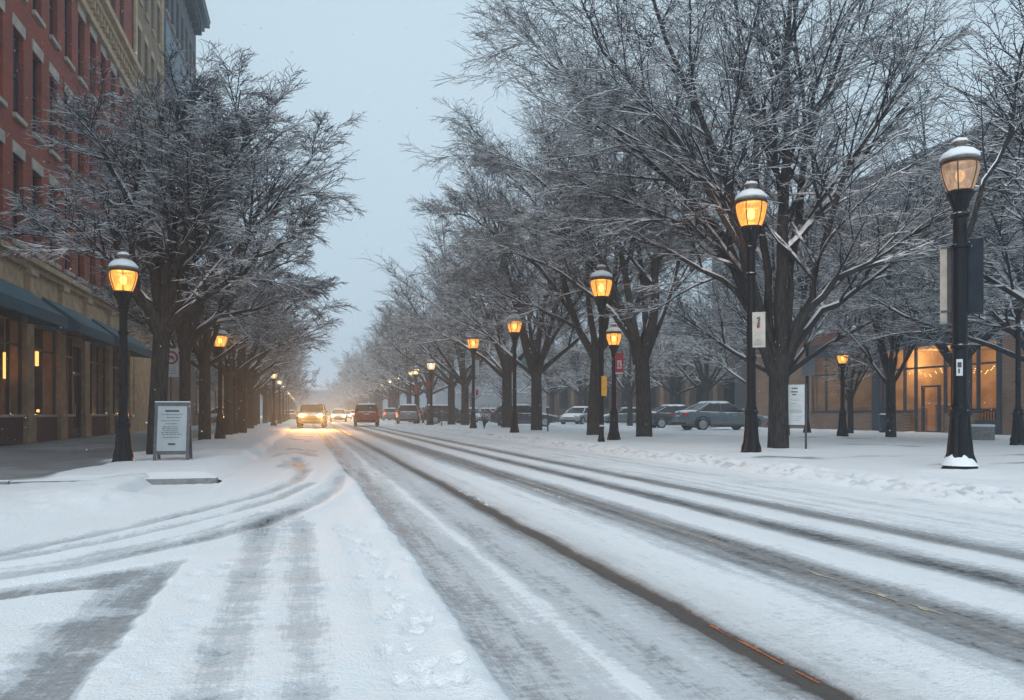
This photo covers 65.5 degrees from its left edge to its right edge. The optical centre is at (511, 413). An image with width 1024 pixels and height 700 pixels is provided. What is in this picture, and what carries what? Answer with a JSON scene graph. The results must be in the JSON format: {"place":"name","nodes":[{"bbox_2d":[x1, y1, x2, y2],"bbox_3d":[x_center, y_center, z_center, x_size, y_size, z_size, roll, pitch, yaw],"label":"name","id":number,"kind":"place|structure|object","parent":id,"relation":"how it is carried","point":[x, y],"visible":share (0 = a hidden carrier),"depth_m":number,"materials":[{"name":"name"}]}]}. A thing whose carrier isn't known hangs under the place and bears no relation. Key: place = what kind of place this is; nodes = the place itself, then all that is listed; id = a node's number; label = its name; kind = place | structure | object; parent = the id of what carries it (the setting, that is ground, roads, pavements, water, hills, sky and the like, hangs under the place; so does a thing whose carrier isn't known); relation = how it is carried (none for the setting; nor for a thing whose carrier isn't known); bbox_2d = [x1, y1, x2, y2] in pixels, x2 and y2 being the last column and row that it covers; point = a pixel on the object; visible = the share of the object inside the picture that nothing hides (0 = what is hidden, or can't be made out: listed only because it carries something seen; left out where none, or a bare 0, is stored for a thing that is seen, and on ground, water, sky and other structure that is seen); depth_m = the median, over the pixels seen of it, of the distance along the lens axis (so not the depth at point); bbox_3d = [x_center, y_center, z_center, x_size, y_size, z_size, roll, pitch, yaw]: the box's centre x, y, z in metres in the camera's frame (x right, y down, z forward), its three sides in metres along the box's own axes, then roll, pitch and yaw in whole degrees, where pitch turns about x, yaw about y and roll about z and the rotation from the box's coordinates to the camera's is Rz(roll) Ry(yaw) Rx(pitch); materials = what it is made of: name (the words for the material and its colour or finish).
{"place":"outdoors","nodes":[
{"label":"outdoors","id":0,"kind":"place"},
{"bbox_2d":[0,416,296,480],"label":"pavement","id":1,"kind":"structure","parent":0,"point":[227,457],"depth_m":16.69,"materials":[{"name":"snow"}]},
{"bbox_2d":[0,0,149,445],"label":"brick building","id":2,"kind":"structure","parent":1,"relation":"on","point":[42,393],"depth_m":27.99,"materials":[{"name":"red brick"}]},
{"bbox_2d":[0,305,21,414],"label":"shop window","id":3,"kind":"structure","parent":2,"relation":"in","point":[9,315],"depth_m":23.79,"materials":[{"name":"black glass"}]},
{"bbox_2d":[12,139,27,250],"bbox_3d":[-15.068,-6.605,24.239,0.310,3.110,1.080,0,0,-14],"label":"window","id":4,"kind":"structure","parent":2,"relation":"in","point":[17,149],"depth_m":24.44,"materials":[{"name":"grey glass"}]},
{"bbox_2d":[12,12,27,127],"bbox_3d":[-15.068,-10.405,24.239,0.310,3.110,1.080,0,0,-14],"label":"window","id":5,"kind":"structure","parent":2,"relation":"in","point":[16,22],"depth_m":24.44,"materials":[{"name":"grey glass"}]},
{"bbox_2d":[0,278,67,328],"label":"awning","id":6,"kind":"object","parent":2,"relation":"attached to","point":[36,310],"visible":1,"depth_m":22.50,"materials":[{"name":"teal fabric"}]},
{"bbox_2d":[32,157,45,259],"bbox_3d":[-15.491,-6.605,25.906,0.310,3.110,1.080,0,0,-14],"label":"window","id":7,"kind":"structure","parent":2,"relation":"in","point":[39,169],"depth_m":26.13,"materials":[{"name":"grey glass"}]},
{"bbox_2d":[32,38,45,145],"bbox_3d":[-15.491,-10.405,25.906,0.310,3.110,1.080,0,0,-14],"label":"window","id":8,"kind":"structure","parent":2,"relation":"in","point":[36,49],"depth_m":26.20,"materials":[{"name":"grey glass"}]},
{"bbox_2d":[34,324,54,414],"bbox_3d":[-15.741,-1.650,26.647,0.090,3.400,2.780,0,0,-14],"label":"shop window","id":9,"kind":"structure","parent":2,"relation":"in","point":[52,331],"depth_m":26.62,"materials":[{"name":"brown glass"}]},
{"bbox_2d":[49,61,61,161],"bbox_3d":[-15.914,-10.405,27.573,0.310,3.110,1.080,0,0,-14],"label":"window","id":10,"kind":"structure","parent":2,"relation":"in","point":[52,70],"depth_m":27.83,"materials":[{"name":"grey glass"}]},
{"bbox_2d":[66,331,72,413],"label":"shop window","id":11,"kind":"structure","parent":2,"relation":"in","point":[68,333],"depth_m":29.90,"materials":[{"name":"brown glass"}]},
{"bbox_2d":[72,345,80,437],"bbox_3d":[-16.680,-0.800,30.515,0.153,3.500,1.150,0,0,-14],"label":"door","id":12,"kind":"structure","parent":2,"relation":"in","point":[76,351],"depth_m":30.67,"materials":[{"name":"brown glass"}]},
{"bbox_2d":[42,297,113,344],"bbox_3d":[-15.383,-3.220,28.440,1.140,1.180,4.700,0,0,-14],"label":"awning","id":13,"kind":"object","parent":2,"relation":"attached to","point":[88,329],"visible":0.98,"depth_m":27.52,"materials":[{"name":"teal fabric"}]},
{"bbox_2d":[77,2,87,89],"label":"window","id":14,"kind":"structure","parent":2,"relation":"in","point":[79,8],"depth_m":31.20,"materials":[{"name":"grey glass"}]},
{"bbox_2d":[90,342,104,413],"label":"shop window","id":15,"kind":"structure","parent":2,"relation":"in","point":[97,363],"depth_m":33.69,"materials":[{"name":"brown glass"}]},
{"bbox_2d":[91,318,151,357],"bbox_3d":[-17.166,-3.220,35.468,1.140,1.180,7.200,0,0,-14],"label":"awning","id":16,"kind":"object","parent":2,"relation":"attached to","point":[136,348],"visible":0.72,"depth_m":34.62,"materials":[{"name":"teal fabric"}]},
{"bbox_2d":[108,251,138,462],"bbox_3d":[-7.186,-0.945,14.735,0.503,4.090,0.508,0,0,-37],"label":"street lamp","id":17,"kind":"object","parent":1,"relation":"on","point":[123,284],"visible":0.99,"depth_m":14.65,"materials":[{"name":"black metal"}]},
{"bbox_2d":[132,0,163,373],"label":"stone building","id":18,"kind":"structure","parent":1,"relation":"on","point":[147,26],"depth_m":43.49,"materials":[{"name":"stone"}]},
{"bbox_2d":[153,401,192,460],"bbox_3d":[-6.554,0.341,15.403,0.644,1.141,0.376,0,0,-11],"label":"menu board","id":19,"kind":"object","parent":1,"relation":"on","point":[172,428],"visible":0.96,"depth_m":15.32,"materials":[{"name":"paper"}]},
{"bbox_2d":[168,348,178,400],"bbox_3d":[-11.568,-0.624,27.021,0.485,3.148,0.075,0,0,-23],"label":"road sign","id":20,"kind":"object","parent":1,"relation":"on","point":[174,362],"visible":0.62,"depth_m":27.02,"materials":[{"name":"metal"}]},
{"bbox_2d":[0,33,369,454],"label":"street tree","id":21,"kind":"object","parent":1,"relation":"on","point":[166,313],"visible":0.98,"depth_m":17.07,"materials":[{"name":"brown plant"}]},
{"bbox_2d":[164,0,210,425],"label":"office block","id":22,"kind":"structure","parent":1,"relation":"on","point":[188,20],"depth_m":55.23,"materials":[{"name":"stone"}]},
{"bbox_2d":[69,199,314,439],"bbox_3d":[-10.806,-3.611,27.314,6.999,9.421,6.345,0,0,27],"label":"street tree","id":23,"kind":"object","parent":1,"relation":"on","point":[203,351],"visible":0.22,"depth_m":27.07,"materials":[{"name":"brown plant"}]},
{"bbox_2d":[196,360,223,424],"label":"shop row","id":24,"kind":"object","parent":1,"relation":"on","point":[214,398],"visible":0.12,"depth_m":72.32,"materials":[{"name":"brown stone"}]},
{"bbox_2d":[65,56,360,401],"bbox_3d":[-8.939,-4.699,23.985,8.458,11.599,7.791,0,0,-14],"label":"street tree","id":25,"kind":"object","parent":1,"relation":"on","point":[187,331],"visible":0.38,"depth_m":23.03,"materials":[{"name":"brown plant"}]},
{"bbox_2d":[214,326,227,438],"bbox_3d":[-10.129,-0.971,27.648,0.503,4.141,0.506,0,0,-37],"label":"street lamp","id":26,"kind":"object","parent":1,"relation":"on","point":[220,433],"visible":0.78,"depth_m":27.57,"materials":[{"name":"black metal"}]},
{"bbox_2d":[127,230,343,434],"bbox_3d":[-11.243,-3.614,33.651,7.204,9.428,7.891,0,0,37],"label":"street tree","id":27,"kind":"object","parent":1,"relation":"on","point":[228,373],"visible":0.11,"depth_m":33.24,"materials":[{"name":"brown plant"}]},
{"bbox_2d":[191,345,295,389],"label":"street tree","id":28,"kind":"object","parent":1,"relation":"on","point":[269,371],"visible":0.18,"depth_m":51.61,"materials":[{"name":"brown plant"}]},
{"bbox_2d":[176,262,313,426],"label":"street tree","id":29,"kind":"object","parent":1,"relation":"on","point":[263,364],"visible":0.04,"depth_m":40.47,"materials":[{"name":"brown plant"}]},
{"bbox_2d":[191,325,302,424],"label":"street tree","id":30,"kind":"object","parent":1,"relation":"on","point":[255,405],"visible":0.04,"depth_m":57.88,"materials":[{"name":"brown plant"}]},
{"bbox_2d":[191,249,318,432],"bbox_3d":[-11.950,-3.519,35.730,6.218,9.233,6.859,0,0,-32],"label":"street tree","id":31,"kind":"object","parent":1,"relation":"on","point":[243,376],"visible":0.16,"depth_m":35.79,"materials":[{"name":"brown plant"}]},
{"bbox_2d":[175,260,336,427],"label":"street tree","id":32,"kind":"object","parent":1,"relation":"on","point":[250,402],"visible":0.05,"depth_m":45.34,"materials":[{"name":"brown plant"}]},
{"bbox_2d":[212,323,308,423],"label":"street tree","id":33,"kind":"object","parent":1,"relation":"on","point":[260,389],"visible":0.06,"depth_m":64.32,"materials":[{"name":"brown plant"}]},
{"bbox_2d":[214,319,311,422],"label":"street tree","id":34,"kind":"object","parent":1,"relation":"on","point":[264,412],"visible":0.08,"depth_m":71.19,"materials":[{"name":"brown plant"}]},
{"bbox_2d":[260,349,318,421],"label":"street tree","id":35,"kind":"object","parent":1,"relation":"on","point":[296,385],"visible":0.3,"depth_m":77.95,"materials":[{"name":"brown plant"}]},
{"bbox_2d":[0,1,1022,492],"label":"falling snow","id":36,"kind":"structure","parent":0,"point":[416,253],"depth_m":13.63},
{"bbox_2d":[0,416,1023,699],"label":"road","id":37,"kind":"structure","parent":0,"point":[340,560],"depth_m":4.85,"materials":[{"name":"snow"}]},
{"bbox_2d":[0,477,217,484],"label":"kerb","id":38,"kind":"structure","parent":37,"relation":"on","point":[179,480],"depth_m":11.41,"materials":[{"name":"stone"}]},
{"bbox_2d":[296,403,327,427],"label":"moving car","id":39,"kind":"object","parent":37,"relation":"on","point":[312,413],"visible":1,"depth_m":55.20,"materials":[{"name":"paint"}]},
{"bbox_2d":[352,403,379,425],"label":"moving car","id":40,"kind":"object","parent":37,"relation":"on","point":[364,412],"visible":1,"depth_m":61.27,"materials":[{"name":"paint"}]},
{"bbox_2d":[361,429,941,613],"bbox_3d":[-4.702,1.037,31.403,0.050,0.010,56.790,0,0,-14],"label":"lane marking","id":41,"kind":"object","parent":37,"relation":"on","point":[919,607],"visible":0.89,"depth_m":5.29,"materials":[{"name":"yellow paint"}]},
{"bbox_2d":[196,0,1023,389],"label":"sky","id":42,"kind":"structure","parent":0,"point":[400,86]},
{"bbox_2d":[329,415,1023,510],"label":"verge","id":43,"kind":"structure","parent":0,"point":[857,459],"depth_m":17.52,"materials":[{"name":"snow"}]},
{"bbox_2d":[333,336,385,402],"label":"street tree","id":44,"kind":"object","parent":43,"relation":"on","point":[343,389],"visible":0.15,"depth_m":165.25,"materials":[{"name":"brown plant"}]},
{"bbox_2d":[338,321,403,418],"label":"street tree","id":45,"kind":"object","parent":43,"relation":"on","point":[378,400],"visible":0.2,"depth_m":133.94,"materials":[{"name":"brown plant"}]},
{"bbox_2d":[343,311,421,407],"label":"street tree","id":46,"kind":"object","parent":43,"relation":"on","point":[356,383],"visible":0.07,"depth_m":122.76,"materials":[{"name":"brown plant"}]},
{"bbox_2d":[344,313,423,419],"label":"street tree","id":47,"kind":"object","parent":43,"relation":"on","point":[395,394],"visible":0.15,"depth_m":105.95,"materials":[{"name":"brown plant"}]},
{"bbox_2d":[331,309,458,419],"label":"street tree","id":48,"kind":"object","parent":43,"relation":"on","point":[391,400],"visible":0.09,"depth_m":114.69,"materials":[{"name":"brown plant"}]},
{"bbox_2d":[339,269,458,407],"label":"street tree","id":49,"kind":"object","parent":43,"relation":"on","point":[380,378],"visible":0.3,"depth_m":85.37,"materials":[{"name":"brown plant"}]},
{"bbox_2d":[343,287,457,403],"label":"street tree","id":50,"kind":"object","parent":43,"relation":"on","point":[407,388],"visible":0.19,"depth_m":95.99,"materials":[{"name":"brown plant"}]},
{"bbox_2d":[394,404,419,423],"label":"parked car","id":51,"kind":"object","parent":43,"relation":"on","point":[410,412],"visible":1,"depth_m":69.43,"materials":[{"name":"paint"}]},
{"bbox_2d":[361,261,501,403],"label":"street tree","id":52,"kind":"object","parent":43,"relation":"on","point":[423,377],"visible":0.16,"depth_m":77.30,"materials":[{"name":"brown plant"}]},
{"bbox_2d":[427,358,435,424],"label":"street lamp","id":53,"kind":"object","parent":43,"relation":"on","point":[431,363],"visible":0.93,"depth_m":60.56,"materials":[{"name":"black metal"}]},
{"bbox_2d":[420,404,470,423],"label":"parked car","id":54,"kind":"object","parent":43,"relation":"on","point":[437,409],"visible":0.55,"depth_m":68.98,"materials":[{"name":"paint"}]},
{"bbox_2d":[352,198,538,424],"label":"street tree","id":55,"kind":"object","parent":43,"relation":"on","point":[463,380],"visible":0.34,"depth_m":58.37,"materials":[{"name":"brown plant"}]},
{"bbox_2d":[364,221,532,424],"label":"street tree","id":56,"kind":"object","parent":43,"relation":"on","point":[450,382],"visible":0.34,"depth_m":62.42,"materials":[{"name":"brown plant"}]},
{"bbox_2d":[467,331,478,427],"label":"street lamp","id":57,"kind":"object","parent":43,"relation":"on","point":[473,349],"visible":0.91,"depth_m":47.46,"materials":[{"name":"black metal"}]},
{"bbox_2d":[455,308,544,403],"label":"street tree","id":58,"kind":"object","parent":43,"relation":"on","point":[494,385],"visible":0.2,"depth_m":91.24,"materials":[{"name":"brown plant"}]},
{"bbox_2d":[391,147,622,427],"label":"street tree","id":59,"kind":"object","parent":43,"relation":"on","point":[504,371],"visible":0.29,"depth_m":47.47,"materials":[{"name":"brown plant"}]},
{"bbox_2d":[507,310,521,432],"bbox_3d":[0.119,-1.883,37.438,0.715,5.925,0.734,0,0,-37],"label":"street lamp","id":60,"kind":"object","parent":43,"relation":"on","point":[515,332],"visible":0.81,"depth_m":37.34,"materials":[{"name":"black metal"}]},
{"bbox_2d":[490,404,557,426],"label":"parked car","id":61,"kind":"object","parent":43,"relation":"on","point":[524,413],"visible":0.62,"depth_m":54.66,"materials":[{"name":"paint"}]},
{"bbox_2d":[413,93,661,429],"bbox_3d":[2.805,-7.203,38.948,13.216,16.610,17.228,0,0,-17],"label":"street tree","id":62,"kind":"object","parent":43,"relation":"on","point":[536,367],"visible":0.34,"depth_m":39.74,"materials":[{"name":"grey plant"}]},
{"bbox_2d":[495,298,610,414],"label":"street tree","id":63,"kind":"object","parent":43,"relation":"on","point":[552,394],"visible":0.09,"depth_m":77.80,"materials":[{"name":"grey plant"}]},
{"bbox_2d":[405,90,701,434],"bbox_3d":[2.566,-6.341,32.647,11.734,14.857,10.253,0,0,29],"label":"street tree","id":64,"kind":"object","parent":43,"relation":"on","point":[593,408],"visible":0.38,"depth_m":31.80,"materials":[{"name":"grey plant"}]},
{"bbox_2d":[435,324,701,413],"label":"long block","id":65,"kind":"structure","parent":43,"relation":"on","point":[484,401],"depth_m":194.06,"materials":[{"name":"stone"}]},
{"bbox_2d":[560,406,587,423],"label":"parked car","id":66,"kind":"object","parent":43,"relation":"on","point":[577,414],"visible":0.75,"depth_m":64.58,"materials":[{"name":"paint"}]},
{"bbox_2d":[542,299,627,405],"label":"street tree","id":67,"kind":"object","parent":43,"relation":"on","point":[580,388],"visible":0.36,"depth_m":71.57,"materials":[{"name":"grey plant"}]},
{"bbox_2d":[400,0,794,436],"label":"street tree","id":68,"kind":"object","parent":43,"relation":"on","point":[641,347],"visible":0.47,"depth_m":29.43,"materials":[{"name":"brown plant"}]},
{"bbox_2d":[590,264,611,441],"bbox_3d":[2.896,-1.902,25.872,0.722,5.864,0.713,0,0,-37],"label":"street lamp","id":69,"kind":"object","parent":43,"relation":"on","point":[601,288],"visible":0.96,"depth_m":25.79,"materials":[{"name":"black metal"}]},
{"bbox_2d":[606,323,621,439],"bbox_3d":[3.511,-1.023,27.494,0.532,4.206,0.530,0,0,-37],"label":"street lamp","id":70,"kind":"object","parent":43,"relation":"on","point":[613,335],"visible":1,"depth_m":27.38,"materials":[{"name":"black metal"}]},
{"bbox_2d":[544,276,691,425],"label":"street tree","id":71,"kind":"object","parent":43,"relation":"on","point":[630,388],"visible":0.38,"depth_m":56.88,"materials":[{"name":"grey plant"}]},
{"bbox_2d":[604,407,635,422],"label":"parked car","id":72,"kind":"object","parent":43,"relation":"on","point":[622,414],"visible":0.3,"depth_m":71.13,"materials":[{"name":"paint"}]},
{"bbox_2d":[547,331,734,422],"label":"brick hall","id":73,"kind":"structure","parent":43,"relation":"on","point":[565,399],"depth_m":73.27,"materials":[{"name":"brick"}]},
{"bbox_2d":[724,372,734,404],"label":"window","id":74,"kind":"structure","parent":73,"relation":"in","point":[729,393],"depth_m":67.07,"materials":[{"name":"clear glass"}]},
{"bbox_2d":[652,404,695,427],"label":"parked car","id":75,"kind":"object","parent":43,"relation":"on","point":[662,417],"visible":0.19,"depth_m":49.02,"materials":[{"name":"paint"}]},
{"bbox_2d":[621,263,739,403],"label":"street tree","id":76,"kind":"object","parent":43,"relation":"on","point":[674,388],"visible":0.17,"depth_m":65.77,"materials":[{"name":"grey plant"}]},
{"bbox_2d":[637,262,746,400],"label":"street tree","id":77,"kind":"object","parent":43,"relation":"on","point":[705,381],"visible":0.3,"depth_m":59.83,"materials":[{"name":"grey plant"}]},
{"bbox_2d":[671,401,767,429],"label":"parked car","id":78,"kind":"object","parent":43,"relation":"on","point":[705,415],"visible":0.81,"depth_m":42.59,"materials":[{"name":"paint"}]},
{"bbox_2d":[431,0,1023,447],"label":"street tree","id":79,"kind":"object","parent":43,"relation":"on","point":[755,118],"visible":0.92,"depth_m":19.25,"materials":[{"name":"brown plant"}]},
{"bbox_2d":[735,181,766,452],"bbox_3d":[5.282,-2.027,17.594,0.691,6.213,0.689,0,0,-37],"label":"street lamp","id":80,"kind":"object","parent":43,"relation":"on","point":[751,205],"visible":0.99,"depth_m":17.50,"materials":[{"name":"black metal"}]},
{"bbox_2d":[752,312,766,347],"bbox_3d":[5.400,-1.829,17.464,0.367,0.777,0.072,0,0,17],"label":"banner","id":81,"kind":"object","parent":80,"relation":"attached to","point":[758,328],"visible":1,"depth_m":17.46,"materials":[{"name":"fabric"}]},
{"bbox_2d":[664,205,853,384],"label":"street tree","id":82,"kind":"object","parent":43,"relation":"on","point":[743,337],"visible":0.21,"depth_m":55.32,"materials":[{"name":"grey plant"}]},
{"bbox_2d":[788,384,806,448],"bbox_3d":[7.027,0.153,19.619,0.448,1.753,0.054,0,0,20],"label":"notice board","id":83,"kind":"object","parent":43,"relation":"on","point":[797,402],"visible":0.99,"depth_m":19.60,"materials":[{"name":"metal"}]},
{"bbox_2d":[802,339,814,432],"bbox_3d":[13.922,-1.286,37.383,0.541,4.432,0.391,0,0,47],"label":"sign post","id":84,"kind":"object","parent":43,"relation":"on","point":[808,368],"visible":0.65,"depth_m":37.36,"materials":[{"name":"black metal"}]},
{"bbox_2d":[624,93,1021,434],"bbox_3d":[12.872,-6.072,32.864,14.981,14.444,11.492,0,0,45],"label":"street tree","id":85,"kind":"object","parent":43,"relation":"on","point":[802,278],"visible":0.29,"depth_m":33.31,"materials":[{"name":"grey plant"}]},
{"bbox_2d":[836,347,848,436],"bbox_3d":[13.274,-0.786,31.993,0.439,3.732,0.451,0,0,30],"label":"street lamp","id":86,"kind":"object","parent":43,"relation":"on","point":[842,430],"visible":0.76,"depth_m":31.91,"materials":[{"name":"black metal"}]},
{"bbox_2d":[818,323,903,432],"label":"young tree","id":87,"kind":"object","parent":43,"relation":"on","point":[851,392],"visible":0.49,"depth_m":35.74,"materials":[{"name":"brown plant"}]},
{"bbox_2d":[712,114,1023,408],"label":"grey block","id":88,"kind":"structure","parent":43,"relation":"on","point":[740,395],"depth_m":51.22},
{"bbox_2d":[822,240,939,436],"bbox_3d":[12.783,-2.522,28.066,4.905,7.240,4.509,0,0,41],"label":"young tree","id":89,"kind":"object","parent":43,"relation":"on","point":[889,364],"visible":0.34,"depth_m":28.23,"materials":[{"name":"brown plant"}]},
{"bbox_2d":[756,306,1023,434],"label":"brick shop","id":90,"kind":"structure","parent":43,"relation":"on","point":[991,377],"depth_m":41.32,"materials":[{"name":"brick"}]},
{"bbox_2d":[904,348,914,411],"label":"shop window","id":91,"kind":"structure","parent":90,"relation":"in","point":[905,351],"depth_m":39.28,"materials":[{"name":"brown glass"}]},
{"bbox_2d":[915,348,943,432],"bbox_3d":[19.808,-1.125,37.719,0.150,4.050,1.855,0,0,-14],"label":"door","id":92,"kind":"structure","parent":90,"relation":"in","point":[916,353],"depth_m":38.13,"materials":[{"name":"brown glass"}]},
{"bbox_2d":[944,345,968,411],"bbox_3d":[20.214,-1.610,36.138,0.120,3.080,1.411,0,0,-14],"label":"shop window","id":93,"kind":"structure","parent":90,"relation":"in","point":[946,365],"depth_m":36.77,"materials":[{"name":"orange glass"}]},
{"bbox_2d":[969,346,976,411],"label":"shop window","id":94,"kind":"structure","parent":90,"relation":"in","point":[970,361],"depth_m":35.40,"materials":[{"name":"orange glass"}]},
{"bbox_2d":[977,347,995,411],"bbox_3d":[20.643,-1.610,34.449,0.120,3.080,1.149,0,0,-14],"label":"shop window","id":95,"kind":"structure","parent":90,"relation":"in","point":[979,363],"depth_m":34.95,"materials":[{"name":"brown glass"}]},
{"bbox_2d":[799,55,1023,404],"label":"street tree","id":96,"kind":"object","parent":43,"relation":"on","point":[946,353],"visible":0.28,"depth_m":26.63,"materials":[{"name":"grey plant"}]},
{"bbox_2d":[817,31,1023,361],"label":"street tree","id":97,"kind":"object","parent":43,"relation":"on","point":[994,313],"visible":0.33,"depth_m":24.26,"materials":[{"name":"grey plant"}]},
{"bbox_2d":[825,0,1023,302],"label":"street tree","id":98,"kind":"object","parent":43,"relation":"on","point":[1011,288],"visible":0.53,"depth_m":16.02,"materials":[{"name":"grey plant"}]},
{"bbox_2d":[939,137,980,468],"bbox_3d":[6.972,-1.603,12.388,0.580,5.366,0.574,0,0,-37],"label":"street lamp","id":99,"kind":"object","parent":43,"relation":"on","point":[960,161],"visible":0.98,"depth_m":12.29,"materials":[{"name":"black metal"}]},
{"bbox_2d":[940,237,983,324],"bbox_3d":[7.100,-2.070,12.585,0.597,1.300,0.300,0,0,29],"label":"banner","id":100,"kind":"object","parent":99,"relation":"attached to","point":[975,253],"visible":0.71,"depth_m":12.40,"materials":[{"name":"grey fabric"}]},
{"bbox_2d":[971,424,994,439],"bbox_3d":[16.309,0.661,27.906,0.947,0.538,0.920,0,0,24],"label":"stone planter","id":101,"kind":"object","parent":43,"relation":"on","point":[983,431],"visible":0.54,"depth_m":27.46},
{"bbox_2d":[966,6,1023,238],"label":"street tree","id":102,"kind":"object","parent":43,"relation":"on","point":[1010,133],"visible":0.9,"depth_m":13.75,"materials":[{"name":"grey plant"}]},
{"bbox_2d":[1010,298,1023,444],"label":"street lamp","id":103,"kind":"object","parent":43,"relation":"on","point":[1017,436],"visible":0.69,"depth_m":23.09,"materials":[{"name":"black metal"}]},
{"label":"ground","id":104,"kind":"structure","parent":0,"visible":0},
{"bbox_2d":[260,389,434,415],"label":"cross block","id":105,"kind":"structure","parent":104,"relation":"on","point":[403,399],"depth_m":321.66,"materials":[{"name":"stone"}]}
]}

